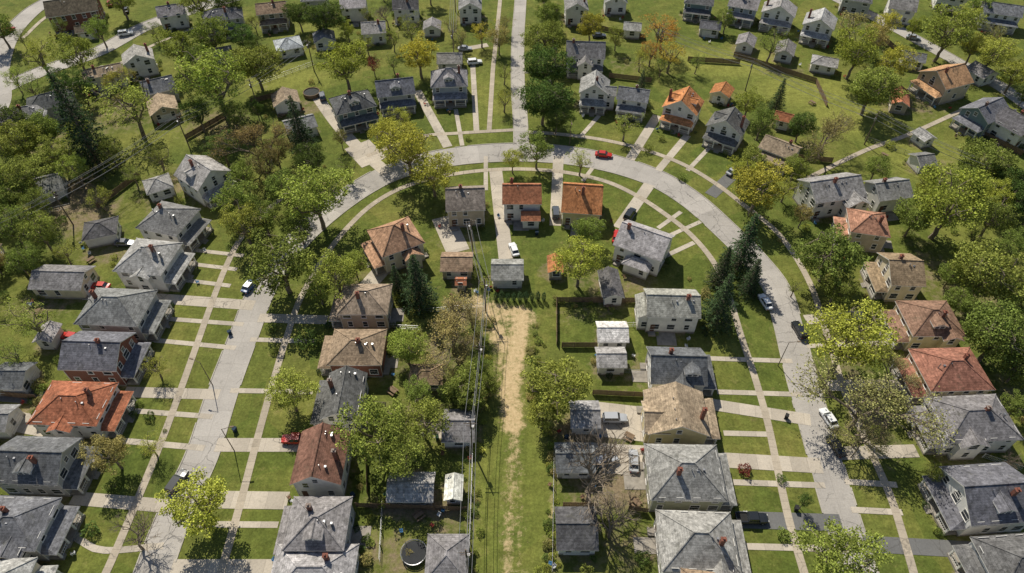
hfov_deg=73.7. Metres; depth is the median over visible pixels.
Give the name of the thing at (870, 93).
maple tree
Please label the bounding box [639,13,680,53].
young tree
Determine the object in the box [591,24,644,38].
wooden fence
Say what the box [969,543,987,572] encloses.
walls
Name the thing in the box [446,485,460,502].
windows
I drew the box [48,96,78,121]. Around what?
walls
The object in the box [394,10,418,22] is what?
walls
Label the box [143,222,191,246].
windows
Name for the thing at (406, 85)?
roof
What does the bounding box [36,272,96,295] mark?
windows
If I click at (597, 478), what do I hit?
bare tree
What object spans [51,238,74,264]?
young tree
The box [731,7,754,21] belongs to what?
windows
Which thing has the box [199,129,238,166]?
leafy tree
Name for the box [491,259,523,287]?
garage
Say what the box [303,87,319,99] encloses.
above ground pool
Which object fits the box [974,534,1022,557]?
windows
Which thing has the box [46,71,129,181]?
pine tree
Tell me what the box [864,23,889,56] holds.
leafy tree
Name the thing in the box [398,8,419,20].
windows
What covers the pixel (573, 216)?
walls
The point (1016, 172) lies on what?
maple tree
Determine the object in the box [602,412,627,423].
parked suv
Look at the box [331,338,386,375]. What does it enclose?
walls
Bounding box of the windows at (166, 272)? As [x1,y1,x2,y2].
[121,270,170,289]
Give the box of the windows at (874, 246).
[846,217,879,249]
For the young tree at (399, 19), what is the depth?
227.88 m
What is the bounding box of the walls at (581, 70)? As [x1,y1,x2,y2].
[567,59,602,78]
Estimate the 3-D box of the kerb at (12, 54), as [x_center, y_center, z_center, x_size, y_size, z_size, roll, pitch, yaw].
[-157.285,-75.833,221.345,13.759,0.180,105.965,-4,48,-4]
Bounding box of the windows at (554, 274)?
[552,271,559,276]
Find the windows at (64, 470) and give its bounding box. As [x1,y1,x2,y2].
[1,437,79,494]
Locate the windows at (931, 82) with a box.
[920,74,967,100]
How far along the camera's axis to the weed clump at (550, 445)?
124.62 m
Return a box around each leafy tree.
[0,14,14,48]
[0,153,53,193]
[0,204,31,245]
[2,240,42,273]
[8,186,54,218]
[14,209,62,252]
[31,134,75,175]
[42,32,97,69]
[43,65,69,88]
[47,152,89,186]
[61,66,93,103]
[75,434,130,475]
[81,14,110,47]
[94,135,122,167]
[104,0,136,19]
[151,28,194,67]
[154,465,229,540]
[168,45,248,118]
[176,0,213,16]
[176,92,211,132]
[182,42,210,67]
[188,11,231,49]
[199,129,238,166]
[209,171,258,214]
[212,100,249,133]
[217,198,270,244]
[226,21,256,48]
[229,160,259,187]
[240,37,263,56]
[241,227,315,296]
[242,195,279,236]
[244,147,281,182]
[245,98,264,120]
[255,136,294,169]
[263,167,303,207]
[263,365,320,411]
[274,163,354,229]
[281,208,313,244]
[291,141,327,171]
[300,269,332,304]
[302,248,360,299]
[311,39,367,91]
[329,393,410,475]
[332,128,347,149]
[338,19,354,42]
[339,249,369,276]
[366,116,408,153]
[368,415,426,480]
[373,120,434,178]
[395,30,438,78]
[399,396,452,440]
[402,374,432,407]
[407,151,459,196]
[472,354,492,373]
[486,24,509,54]
[501,148,524,173]
[517,128,553,168]
[518,354,594,421]
[526,394,563,430]
[550,234,609,286]
[608,26,624,50]
[716,7,736,33]
[726,155,759,192]
[731,86,766,115]
[731,158,793,216]
[749,101,779,140]
[786,516,892,572]
[792,203,813,227]
[797,491,814,507]
[798,297,901,370]
[833,25,879,79]
[863,154,892,179]
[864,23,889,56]
[872,9,902,41]
[872,41,920,83]
[906,15,927,39]
[913,160,996,239]
[915,169,947,198]
[921,3,982,61]
[922,459,944,481]
[952,0,990,30]
[957,32,996,63]
[967,0,995,13]
[973,193,1022,237]
[977,35,1022,67]
[981,177,1015,211]
[994,226,1023,257]
[995,55,1023,93]
[1000,388,1023,420]
[1014,86,1023,107]
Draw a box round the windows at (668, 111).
[665,107,700,127]
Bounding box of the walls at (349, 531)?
[305,506,354,543]
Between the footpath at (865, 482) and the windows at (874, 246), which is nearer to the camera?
the footpath at (865, 482)
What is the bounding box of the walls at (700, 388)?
[646,352,703,390]
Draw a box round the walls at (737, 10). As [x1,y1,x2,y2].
[727,7,756,24]
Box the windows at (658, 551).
[654,511,738,572]
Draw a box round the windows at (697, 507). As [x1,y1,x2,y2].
[643,445,723,510]
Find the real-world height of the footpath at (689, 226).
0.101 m
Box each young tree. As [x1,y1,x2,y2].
[0,65,25,94]
[0,296,55,337]
[0,337,25,366]
[11,70,47,95]
[13,27,26,48]
[20,33,61,72]
[50,17,68,32]
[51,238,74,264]
[82,76,152,136]
[85,184,111,210]
[118,164,141,186]
[135,142,172,171]
[136,428,165,456]
[139,354,167,378]
[141,21,163,42]
[331,154,357,177]
[353,34,373,54]
[359,2,376,19]
[367,55,382,76]
[381,29,399,51]
[384,105,409,131]
[386,50,400,73]
[397,14,410,31]
[400,11,425,44]
[437,16,458,31]
[449,29,467,45]
[470,263,483,283]
[471,18,496,47]
[495,61,512,84]
[496,88,519,112]
[498,16,515,31]
[565,144,592,175]
[614,111,646,140]
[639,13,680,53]
[640,40,662,66]
[653,37,686,73]
[655,57,671,76]
[689,52,706,73]
[758,27,793,61]
[777,173,807,202]
[787,278,810,296]
[802,142,821,168]
[836,10,870,40]
[965,219,989,241]
[983,23,1006,45]
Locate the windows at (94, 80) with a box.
[88,65,126,90]
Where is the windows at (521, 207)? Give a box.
[506,205,534,226]
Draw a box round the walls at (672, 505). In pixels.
[643,454,722,511]
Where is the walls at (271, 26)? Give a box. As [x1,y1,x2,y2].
[258,6,288,28]
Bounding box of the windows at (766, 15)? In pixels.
[762,11,789,29]
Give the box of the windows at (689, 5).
[684,4,708,17]
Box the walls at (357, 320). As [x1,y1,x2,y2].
[339,292,392,327]
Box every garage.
[0,362,41,395]
[0,404,25,438]
[27,172,67,206]
[27,264,99,298]
[32,320,63,349]
[73,24,97,39]
[81,215,121,248]
[142,172,175,202]
[147,93,180,123]
[212,45,233,63]
[271,86,300,114]
[273,35,303,59]
[282,113,318,141]
[312,28,335,50]
[408,363,443,390]
[423,17,440,36]
[424,533,469,572]
[436,52,462,68]
[440,252,473,278]
[441,409,475,447]
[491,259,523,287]
[554,442,595,477]
[554,507,598,554]
[569,400,600,433]
[595,321,628,348]
[595,347,626,374]
[597,266,624,306]
[623,21,641,39]
[699,19,721,38]
[709,81,734,105]
[735,31,756,55]
[773,38,796,63]
[773,110,794,130]
[809,54,838,75]
[888,86,909,114]
[900,50,927,70]
[906,152,938,174]
[909,127,937,148]
[967,60,999,86]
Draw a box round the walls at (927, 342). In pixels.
[894,305,960,349]
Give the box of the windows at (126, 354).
[74,338,134,381]
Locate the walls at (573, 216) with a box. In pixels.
[562,213,598,225]
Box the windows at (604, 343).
[602,343,621,346]
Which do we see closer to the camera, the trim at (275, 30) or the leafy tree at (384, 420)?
the leafy tree at (384, 420)
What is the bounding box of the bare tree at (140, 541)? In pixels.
[108,506,163,558]
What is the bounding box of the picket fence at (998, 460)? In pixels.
[982,453,1023,469]
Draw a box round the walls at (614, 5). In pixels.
[603,0,625,13]
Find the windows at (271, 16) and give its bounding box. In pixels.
[261,13,288,25]
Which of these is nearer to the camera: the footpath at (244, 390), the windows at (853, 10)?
the footpath at (244, 390)
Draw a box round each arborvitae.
[493,292,497,300]
[499,290,504,300]
[505,293,509,301]
[511,292,515,301]
[517,291,522,301]
[523,291,528,302]
[530,292,534,300]
[535,291,539,300]
[541,291,545,301]
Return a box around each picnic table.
[85,256,95,263]
[387,385,398,395]
[412,508,425,521]
[623,431,634,441]
[628,496,642,508]
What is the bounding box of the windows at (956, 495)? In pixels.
[942,464,1023,532]
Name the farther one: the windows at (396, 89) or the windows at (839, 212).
the windows at (396, 89)
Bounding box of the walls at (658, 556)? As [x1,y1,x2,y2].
[654,521,668,572]
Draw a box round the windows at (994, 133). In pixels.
[989,121,1023,145]
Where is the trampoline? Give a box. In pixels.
[400,539,426,565]
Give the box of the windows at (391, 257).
[372,241,418,269]
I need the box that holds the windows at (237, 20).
[207,18,244,34]
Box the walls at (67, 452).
[0,441,83,495]
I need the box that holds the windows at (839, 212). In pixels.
[799,184,867,216]
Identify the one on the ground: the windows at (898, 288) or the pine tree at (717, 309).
the pine tree at (717, 309)
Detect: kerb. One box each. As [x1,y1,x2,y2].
[8,9,43,107]
[15,0,238,88]
[15,4,192,76]
[133,143,878,572]
[175,161,835,561]
[511,0,514,143]
[524,8,528,143]
[832,0,1023,109]
[869,10,1019,93]
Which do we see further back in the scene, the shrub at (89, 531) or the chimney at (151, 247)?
the chimney at (151, 247)
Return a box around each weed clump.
[26,397,36,404]
[29,379,42,390]
[30,377,44,387]
[33,383,48,394]
[33,394,42,405]
[355,473,364,481]
[358,545,365,552]
[360,532,370,543]
[364,475,371,482]
[365,537,374,546]
[366,514,375,522]
[459,508,467,516]
[470,442,485,454]
[471,506,478,515]
[475,527,484,537]
[525,345,535,354]
[533,336,543,343]
[533,564,546,572]
[541,426,551,436]
[541,539,552,549]
[541,563,551,572]
[542,519,551,529]
[542,538,552,549]
[546,464,553,471]
[547,441,553,448]
[547,450,554,460]
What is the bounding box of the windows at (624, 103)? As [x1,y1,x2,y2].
[617,100,646,114]
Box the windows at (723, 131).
[709,126,743,147]
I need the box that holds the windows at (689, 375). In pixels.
[646,359,698,389]
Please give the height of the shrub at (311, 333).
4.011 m
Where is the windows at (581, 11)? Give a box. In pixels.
[564,6,583,22]
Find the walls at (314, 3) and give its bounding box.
[303,0,327,13]
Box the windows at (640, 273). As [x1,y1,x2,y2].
[616,247,669,275]
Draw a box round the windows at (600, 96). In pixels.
[583,89,609,107]
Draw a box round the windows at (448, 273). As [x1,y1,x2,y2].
[446,272,467,275]
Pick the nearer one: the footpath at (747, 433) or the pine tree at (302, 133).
the footpath at (747, 433)
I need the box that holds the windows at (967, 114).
[959,99,988,134]
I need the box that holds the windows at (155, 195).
[152,188,173,198]
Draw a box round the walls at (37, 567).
[32,562,40,572]
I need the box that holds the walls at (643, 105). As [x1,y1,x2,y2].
[616,100,645,116]
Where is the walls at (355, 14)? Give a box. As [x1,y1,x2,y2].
[342,1,367,21]
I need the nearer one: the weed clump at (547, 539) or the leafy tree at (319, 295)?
the weed clump at (547, 539)
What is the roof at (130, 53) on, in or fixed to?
on the walls at (141, 68)
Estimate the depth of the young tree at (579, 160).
174.68 m
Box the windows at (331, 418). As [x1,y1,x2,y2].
[327,376,367,429]
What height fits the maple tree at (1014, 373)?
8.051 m
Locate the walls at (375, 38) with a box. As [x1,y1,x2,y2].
[363,34,385,43]
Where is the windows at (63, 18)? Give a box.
[52,0,103,27]
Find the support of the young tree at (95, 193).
on the ground
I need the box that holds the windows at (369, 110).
[333,102,372,127]
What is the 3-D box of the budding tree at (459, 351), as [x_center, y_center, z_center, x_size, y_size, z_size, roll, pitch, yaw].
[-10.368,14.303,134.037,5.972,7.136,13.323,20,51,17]
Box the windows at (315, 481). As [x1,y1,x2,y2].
[301,449,350,495]
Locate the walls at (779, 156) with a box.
[760,149,799,168]
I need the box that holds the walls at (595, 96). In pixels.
[580,85,614,109]
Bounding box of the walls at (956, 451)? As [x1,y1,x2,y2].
[922,403,1015,458]
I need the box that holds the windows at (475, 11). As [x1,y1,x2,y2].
[459,6,477,21]
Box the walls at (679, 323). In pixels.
[635,295,697,331]
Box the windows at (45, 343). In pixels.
[41,341,50,346]
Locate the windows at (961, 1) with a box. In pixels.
[933,0,963,9]
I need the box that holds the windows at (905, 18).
[884,6,910,22]
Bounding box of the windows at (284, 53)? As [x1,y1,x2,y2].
[282,48,299,55]
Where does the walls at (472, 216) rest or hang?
on the ground
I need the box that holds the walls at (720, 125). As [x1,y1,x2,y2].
[705,117,745,149]
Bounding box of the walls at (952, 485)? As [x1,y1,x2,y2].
[939,471,1023,534]
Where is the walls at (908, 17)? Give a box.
[884,0,914,24]
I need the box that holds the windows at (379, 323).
[342,298,392,326]
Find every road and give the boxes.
[0,0,47,107]
[9,0,234,89]
[134,143,877,572]
[511,0,527,142]
[834,0,1023,108]
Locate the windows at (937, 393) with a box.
[908,357,983,394]
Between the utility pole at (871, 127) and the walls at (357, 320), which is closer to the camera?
the walls at (357, 320)
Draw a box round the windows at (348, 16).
[345,2,367,19]
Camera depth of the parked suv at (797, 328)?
141.86 m
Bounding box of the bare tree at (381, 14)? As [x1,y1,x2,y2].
[371,6,391,26]
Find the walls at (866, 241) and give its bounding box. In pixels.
[845,214,886,251]
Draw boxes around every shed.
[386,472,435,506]
[443,472,463,504]
[455,277,466,290]
[547,253,563,279]
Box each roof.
[0,104,47,125]
[0,436,98,489]
[0,495,80,558]
[0,557,58,572]
[26,88,74,108]
[26,380,133,432]
[43,0,97,18]
[57,331,150,378]
[73,287,171,333]
[81,62,122,79]
[112,238,195,284]
[121,44,154,65]
[135,200,211,245]
[139,74,176,95]
[155,2,185,18]
[173,154,237,202]
[202,7,244,32]
[255,1,287,25]
[271,544,358,572]
[273,496,352,554]
[289,422,350,485]
[300,0,325,1]
[310,365,367,423]
[317,329,386,368]
[328,89,378,127]
[328,283,392,320]
[339,0,365,8]
[360,20,385,34]
[360,216,424,268]
[375,76,415,109]
[392,0,418,10]
[430,67,467,100]
[445,185,485,211]
[458,0,481,9]
[502,183,541,221]
[561,182,603,215]
[564,0,588,10]
[566,40,605,71]
[579,69,616,107]
[613,220,675,272]
[615,86,650,114]
[635,288,700,318]
[641,381,719,439]
[643,443,736,505]
[646,346,716,389]
[655,509,750,572]
[659,86,704,127]
[680,568,714,572]
[683,0,713,15]
[702,107,749,147]
[727,0,760,21]
[757,135,802,167]
[759,0,797,28]
[797,172,871,207]
[800,8,837,41]
[833,208,890,239]
[849,0,872,3]
[863,177,913,201]
[864,252,926,292]
[880,300,966,342]
[888,0,918,12]
[893,347,995,397]
[909,63,973,98]
[909,393,1023,448]
[922,462,1023,530]
[952,97,1009,132]
[952,533,1023,572]
[982,0,1023,27]
[994,106,1023,136]
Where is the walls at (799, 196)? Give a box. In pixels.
[793,181,868,217]
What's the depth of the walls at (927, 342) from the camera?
137.49 m
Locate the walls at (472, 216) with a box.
[448,211,483,225]
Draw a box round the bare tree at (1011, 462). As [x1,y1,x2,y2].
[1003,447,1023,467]
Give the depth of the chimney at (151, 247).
147.58 m
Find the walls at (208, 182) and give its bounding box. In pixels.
[178,171,230,204]
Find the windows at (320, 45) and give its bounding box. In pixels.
[315,42,331,47]
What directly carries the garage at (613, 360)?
on the ground
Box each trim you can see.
[0,451,102,496]
[0,511,85,562]
[33,396,136,443]
[48,1,105,35]
[63,344,154,385]
[79,298,174,341]
[86,67,127,97]
[117,249,197,293]
[125,59,159,81]
[139,209,213,252]
[160,7,189,32]
[177,164,237,209]
[208,8,245,40]
[258,3,289,33]
[293,431,352,495]
[313,372,368,431]
[317,513,371,547]
[320,342,397,376]
[331,293,404,329]
[332,93,377,134]
[341,10,367,26]
[363,24,386,46]
[364,224,428,275]
[379,82,415,117]
[394,0,419,27]
[432,69,467,109]
[448,191,484,230]
[460,18,478,25]
[504,186,538,230]
[562,187,599,235]
[564,6,587,26]
[566,43,603,79]
[579,72,612,116]
[603,3,626,16]
[612,231,668,279]
[616,90,645,122]
[623,452,732,511]
[631,351,713,396]
[633,518,718,572]
[634,299,697,345]
[636,397,716,444]
[659,91,698,135]
[682,7,711,23]
[702,111,742,155]
[725,0,755,28]
[758,1,793,35]
[759,144,792,175]
[792,180,846,222]
[798,10,832,48]
[829,213,892,252]
[838,0,870,18]
[860,255,921,301]
[864,182,898,220]
[879,306,947,350]
[883,4,914,25]
[889,353,952,404]
[904,402,1010,459]
[907,68,963,105]
[917,470,1020,536]
[946,541,1019,572]
[949,103,998,140]
[977,5,1020,34]
[998,109,1023,152]
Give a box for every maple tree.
[0,103,27,132]
[0,118,43,165]
[0,175,33,218]
[0,252,5,274]
[15,108,61,145]
[63,120,90,143]
[211,0,242,8]
[225,44,285,89]
[280,2,313,31]
[302,0,348,30]
[385,325,430,364]
[436,383,467,405]
[441,360,487,409]
[457,385,483,413]
[480,371,500,393]
[516,76,576,125]
[520,18,565,60]
[520,42,576,81]
[534,0,562,25]
[541,106,573,133]
[571,216,605,244]
[576,11,604,40]
[740,144,769,172]
[784,152,812,181]
[787,111,819,142]
[789,223,873,285]
[819,274,860,305]
[846,65,908,115]
[893,196,933,236]
[937,262,965,288]
[942,286,976,313]
[946,238,1023,304]
[947,163,987,192]
[949,240,985,267]
[955,135,1019,179]
[960,298,1023,366]
[988,163,1023,198]
[996,281,1023,316]
[997,349,1023,387]
[1002,177,1023,215]
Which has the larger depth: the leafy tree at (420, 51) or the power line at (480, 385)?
the leafy tree at (420, 51)
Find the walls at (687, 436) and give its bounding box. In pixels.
[641,408,706,443]
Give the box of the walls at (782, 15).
[758,7,793,31]
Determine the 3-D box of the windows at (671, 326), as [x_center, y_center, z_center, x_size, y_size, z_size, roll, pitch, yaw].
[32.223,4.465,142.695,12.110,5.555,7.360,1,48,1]
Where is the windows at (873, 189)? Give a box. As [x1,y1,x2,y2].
[866,186,900,210]
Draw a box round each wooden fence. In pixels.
[0,391,37,398]
[95,171,139,208]
[185,113,224,138]
[250,93,271,103]
[335,43,365,56]
[355,502,466,510]
[365,458,367,494]
[378,500,382,559]
[556,297,634,302]
[556,302,556,345]
[561,342,596,347]
[563,502,597,506]
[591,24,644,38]
[592,390,642,396]
[609,72,651,82]
[628,505,648,512]
[687,56,740,63]
[733,51,815,82]
[798,154,833,162]
[815,78,827,105]
[883,35,918,70]
[983,132,1023,155]
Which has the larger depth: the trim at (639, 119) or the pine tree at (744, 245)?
the trim at (639, 119)
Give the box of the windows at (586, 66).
[566,59,600,76]
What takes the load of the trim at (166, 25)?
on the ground
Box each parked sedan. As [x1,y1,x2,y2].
[60,331,75,339]
[90,281,110,289]
[113,238,134,246]
[240,280,257,293]
[458,45,471,50]
[508,242,519,256]
[592,32,605,37]
[595,150,611,158]
[612,229,617,242]
[628,449,638,472]
[725,167,733,175]
[757,293,773,309]
[819,407,838,429]
[825,434,846,457]
[906,33,920,40]
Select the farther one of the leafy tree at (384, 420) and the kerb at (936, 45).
the kerb at (936, 45)
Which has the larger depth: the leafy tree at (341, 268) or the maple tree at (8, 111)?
the maple tree at (8, 111)
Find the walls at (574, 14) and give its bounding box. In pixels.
[564,4,586,24]
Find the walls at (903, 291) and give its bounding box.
[876,255,921,299]
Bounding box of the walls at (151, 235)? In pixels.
[141,212,201,249]
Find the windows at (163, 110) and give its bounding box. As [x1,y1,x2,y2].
[156,108,179,120]
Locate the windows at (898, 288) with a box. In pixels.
[877,258,915,299]
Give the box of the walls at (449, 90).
[432,78,466,102]
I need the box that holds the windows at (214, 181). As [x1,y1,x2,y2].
[179,173,229,197]
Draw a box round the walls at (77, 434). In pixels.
[34,387,119,441]
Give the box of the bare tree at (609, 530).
[584,488,638,538]
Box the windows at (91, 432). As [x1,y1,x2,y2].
[31,382,116,436]
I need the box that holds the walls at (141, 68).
[125,56,158,77]
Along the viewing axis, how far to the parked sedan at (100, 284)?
150.59 m
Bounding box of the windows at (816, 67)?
[810,65,830,72]
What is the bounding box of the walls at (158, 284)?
[117,246,183,290]
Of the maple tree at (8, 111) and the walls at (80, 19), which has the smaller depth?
the maple tree at (8, 111)
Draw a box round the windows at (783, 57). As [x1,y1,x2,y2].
[780,55,791,60]
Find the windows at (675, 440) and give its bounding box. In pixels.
[641,412,682,443]
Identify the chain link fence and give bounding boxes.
[264,63,313,82]
[389,324,416,328]
[418,303,483,312]
[469,453,472,551]
[552,447,554,565]
[864,136,951,170]
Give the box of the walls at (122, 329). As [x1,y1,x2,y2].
[79,295,158,340]
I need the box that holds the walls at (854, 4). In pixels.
[839,0,869,15]
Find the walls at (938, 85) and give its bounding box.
[913,71,970,103]
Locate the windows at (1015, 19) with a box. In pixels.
[977,5,1017,29]
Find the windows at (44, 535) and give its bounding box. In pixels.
[4,497,59,558]
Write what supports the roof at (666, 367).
on the walls at (700, 388)
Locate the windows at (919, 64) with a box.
[905,61,921,67]
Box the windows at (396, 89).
[378,88,412,109]
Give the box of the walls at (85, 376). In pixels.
[64,335,137,384]
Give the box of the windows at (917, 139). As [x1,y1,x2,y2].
[916,138,930,144]
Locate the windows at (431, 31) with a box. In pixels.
[429,29,434,34]
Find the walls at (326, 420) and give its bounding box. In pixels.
[323,381,367,430]
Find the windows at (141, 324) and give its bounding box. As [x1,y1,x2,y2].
[81,309,150,338]
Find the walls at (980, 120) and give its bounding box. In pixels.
[954,108,991,136]
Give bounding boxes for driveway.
[0,390,45,403]
[16,412,42,435]
[68,492,178,511]
[82,294,255,309]
[125,387,220,399]
[170,559,272,572]
[199,491,289,508]
[214,438,298,451]
[257,313,328,323]
[312,97,392,175]
[345,140,384,167]
[360,269,387,283]
[415,90,451,147]
[420,420,441,438]
[432,216,468,251]
[457,43,488,51]
[470,64,478,130]
[489,171,512,258]
[549,156,563,225]
[592,402,642,441]
[594,443,643,474]
[613,182,654,227]
[626,114,660,160]
[655,135,690,171]
[705,157,752,197]
[713,399,810,425]
[722,452,823,473]
[738,511,842,530]
[803,310,865,323]
[826,380,899,390]
[840,444,919,459]
[862,536,970,556]
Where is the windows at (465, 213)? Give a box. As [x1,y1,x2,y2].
[448,211,484,224]
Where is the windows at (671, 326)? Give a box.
[635,296,692,330]
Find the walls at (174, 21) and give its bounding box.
[160,9,188,29]
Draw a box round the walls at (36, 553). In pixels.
[0,502,63,559]
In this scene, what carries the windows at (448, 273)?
in the garage at (453, 265)
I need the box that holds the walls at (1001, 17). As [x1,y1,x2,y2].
[976,2,1019,30]
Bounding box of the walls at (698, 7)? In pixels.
[683,4,711,19]
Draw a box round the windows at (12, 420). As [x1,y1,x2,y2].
[9,417,17,427]
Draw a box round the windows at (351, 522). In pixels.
[307,512,353,543]
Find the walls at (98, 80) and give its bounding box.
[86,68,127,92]
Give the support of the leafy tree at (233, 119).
on the ground
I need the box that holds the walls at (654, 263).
[613,239,671,278]
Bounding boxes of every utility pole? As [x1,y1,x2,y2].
[51,191,73,224]
[176,115,189,148]
[306,39,314,70]
[459,549,473,572]
[463,420,475,449]
[465,219,475,250]
[472,343,484,364]
[479,278,487,312]
[745,60,753,90]
[864,111,879,144]
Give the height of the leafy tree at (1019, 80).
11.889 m
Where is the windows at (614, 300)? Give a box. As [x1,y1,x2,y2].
[599,282,616,303]
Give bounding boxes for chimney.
[0,506,9,512]
[26,455,36,463]
[82,387,91,395]
[89,289,97,298]
[93,338,99,343]
[148,244,155,252]
[305,503,312,510]
[322,553,329,560]
[327,378,332,387]
[331,448,338,460]
[354,291,359,298]
[355,337,359,343]
[400,223,404,231]
[581,186,584,195]
[668,89,672,100]
[669,347,673,353]
[676,467,682,475]
[700,407,707,419]
[719,536,726,546]
[740,115,745,127]
[878,215,884,222]
[940,310,948,317]
[962,353,970,359]
[984,405,992,410]
[1010,487,1021,496]
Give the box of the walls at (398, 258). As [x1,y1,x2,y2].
[371,239,424,271]
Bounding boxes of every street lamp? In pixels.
[189,358,212,385]
[221,426,234,450]
[777,341,800,365]
[851,434,866,457]
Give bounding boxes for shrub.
[0,290,9,301]
[56,215,67,223]
[65,547,75,555]
[80,520,100,537]
[102,477,120,491]
[128,409,137,418]
[134,399,143,407]
[143,410,154,420]
[173,195,183,202]
[264,322,276,332]
[269,346,277,354]
[293,325,320,349]
[324,321,331,328]
[353,524,360,532]
[355,483,362,489]
[358,551,371,566]
[378,493,388,508]
[394,292,404,303]
[579,563,593,572]
[590,555,597,561]
[600,512,611,525]
[633,550,651,568]
[644,144,654,152]
[677,172,686,180]
[700,288,711,299]
[737,463,751,476]
[776,473,787,483]
[777,526,791,540]
[801,224,809,230]
[885,139,895,148]
[902,423,911,430]
[922,500,929,507]
[932,526,940,533]
[934,527,945,535]
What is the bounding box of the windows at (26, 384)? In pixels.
[0,379,31,393]
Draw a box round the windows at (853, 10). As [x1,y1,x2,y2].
[839,0,867,14]
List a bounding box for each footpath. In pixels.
[75,536,163,553]
[123,438,204,450]
[133,408,213,418]
[148,338,235,349]
[169,317,243,325]
[186,279,230,287]
[195,249,243,256]
[197,263,237,270]
[199,521,278,527]
[230,388,312,393]
[249,337,314,342]
[424,103,438,132]
[454,109,463,145]
[484,156,487,189]
[580,115,600,134]
[581,167,593,181]
[657,211,681,228]
[667,241,694,256]
[670,220,701,234]
[686,148,709,170]
[710,356,792,362]
[717,389,801,396]
[723,430,766,436]
[733,479,825,487]
[746,543,847,551]
[806,341,887,347]
[844,479,897,487]
[851,507,902,514]
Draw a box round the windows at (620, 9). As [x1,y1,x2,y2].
[609,0,622,11]
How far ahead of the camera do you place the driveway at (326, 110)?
192.67 m
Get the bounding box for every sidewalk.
[23,16,45,37]
[50,26,195,91]
[102,184,305,572]
[217,167,807,572]
[366,128,512,156]
[487,68,494,130]
[491,0,501,67]
[529,130,917,572]
[805,109,960,177]
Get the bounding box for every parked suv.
[118,29,132,36]
[164,468,188,494]
[318,91,326,100]
[467,58,481,65]
[552,206,559,218]
[596,454,618,468]
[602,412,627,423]
[623,207,635,219]
[791,320,808,338]
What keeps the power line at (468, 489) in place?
attached to the utility pole at (470, 423)
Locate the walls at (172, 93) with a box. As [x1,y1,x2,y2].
[147,89,179,100]
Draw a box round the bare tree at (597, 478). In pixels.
[555,424,641,522]
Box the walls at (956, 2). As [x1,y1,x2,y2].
[932,0,966,11]
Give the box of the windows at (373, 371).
[336,369,378,374]
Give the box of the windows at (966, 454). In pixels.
[925,395,1019,457]
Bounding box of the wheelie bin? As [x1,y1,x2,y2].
[794,504,799,511]
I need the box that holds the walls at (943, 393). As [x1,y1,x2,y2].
[907,354,988,403]
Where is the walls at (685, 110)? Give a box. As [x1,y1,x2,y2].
[661,99,700,130]
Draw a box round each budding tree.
[97,93,136,109]
[100,66,136,93]
[207,120,292,163]
[244,14,266,32]
[416,289,480,381]
[436,333,480,381]
[443,299,492,336]
[632,45,650,71]
[779,351,960,456]
[797,106,859,160]
[822,413,895,462]
[866,342,922,390]
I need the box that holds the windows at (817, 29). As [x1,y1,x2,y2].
[802,23,831,42]
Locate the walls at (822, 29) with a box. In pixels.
[799,20,832,44]
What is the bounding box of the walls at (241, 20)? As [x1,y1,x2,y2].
[204,18,244,35]
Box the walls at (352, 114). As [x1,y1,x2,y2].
[332,101,376,129]
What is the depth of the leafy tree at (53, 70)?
198.98 m
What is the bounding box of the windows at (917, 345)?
[896,308,955,348]
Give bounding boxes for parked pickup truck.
[281,432,300,445]
[734,511,768,524]
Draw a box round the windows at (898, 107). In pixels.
[889,104,902,110]
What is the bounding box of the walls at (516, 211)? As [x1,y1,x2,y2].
[505,205,539,227]
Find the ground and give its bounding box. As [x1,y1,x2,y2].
[0,0,1023,572]
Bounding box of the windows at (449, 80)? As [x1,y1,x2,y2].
[435,79,462,101]
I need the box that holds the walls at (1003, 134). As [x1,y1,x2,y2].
[988,122,1023,147]
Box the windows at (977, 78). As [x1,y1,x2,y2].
[974,75,994,83]
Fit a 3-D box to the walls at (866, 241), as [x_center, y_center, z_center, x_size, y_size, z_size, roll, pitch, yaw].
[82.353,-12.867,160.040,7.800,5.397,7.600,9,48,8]
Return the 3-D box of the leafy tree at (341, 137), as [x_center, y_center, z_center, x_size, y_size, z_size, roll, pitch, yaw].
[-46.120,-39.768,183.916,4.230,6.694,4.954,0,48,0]
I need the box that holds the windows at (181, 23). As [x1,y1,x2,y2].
[163,13,188,27]
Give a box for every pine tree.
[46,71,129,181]
[286,95,319,155]
[387,265,406,301]
[397,254,439,318]
[635,70,645,88]
[698,273,738,337]
[702,246,735,290]
[721,213,762,278]
[735,258,762,302]
[767,78,786,113]
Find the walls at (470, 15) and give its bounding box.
[460,4,480,22]
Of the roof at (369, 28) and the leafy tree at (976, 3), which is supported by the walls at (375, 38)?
the roof at (369, 28)
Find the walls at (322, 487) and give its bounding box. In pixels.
[294,441,351,495]
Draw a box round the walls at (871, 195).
[864,182,907,211]
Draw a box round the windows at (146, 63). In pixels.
[130,58,157,76]
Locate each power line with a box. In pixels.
[50,117,171,191]
[53,116,175,191]
[59,119,177,192]
[59,124,177,198]
[181,88,249,122]
[252,47,308,86]
[458,434,463,550]
[464,349,472,420]
[466,428,470,550]
[468,428,472,550]
[471,355,478,422]
[472,422,476,550]
[473,350,480,417]
[476,345,484,421]
[479,287,484,345]
[661,35,748,65]
[753,62,875,114]
[753,67,872,118]
[755,62,876,113]
[756,59,877,110]
[877,120,983,169]
[879,112,980,159]
[881,117,984,164]
[885,114,981,158]
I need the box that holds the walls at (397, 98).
[379,87,415,111]
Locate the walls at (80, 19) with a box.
[49,0,104,32]
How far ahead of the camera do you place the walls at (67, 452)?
117.01 m
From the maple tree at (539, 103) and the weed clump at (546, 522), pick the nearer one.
the weed clump at (546, 522)

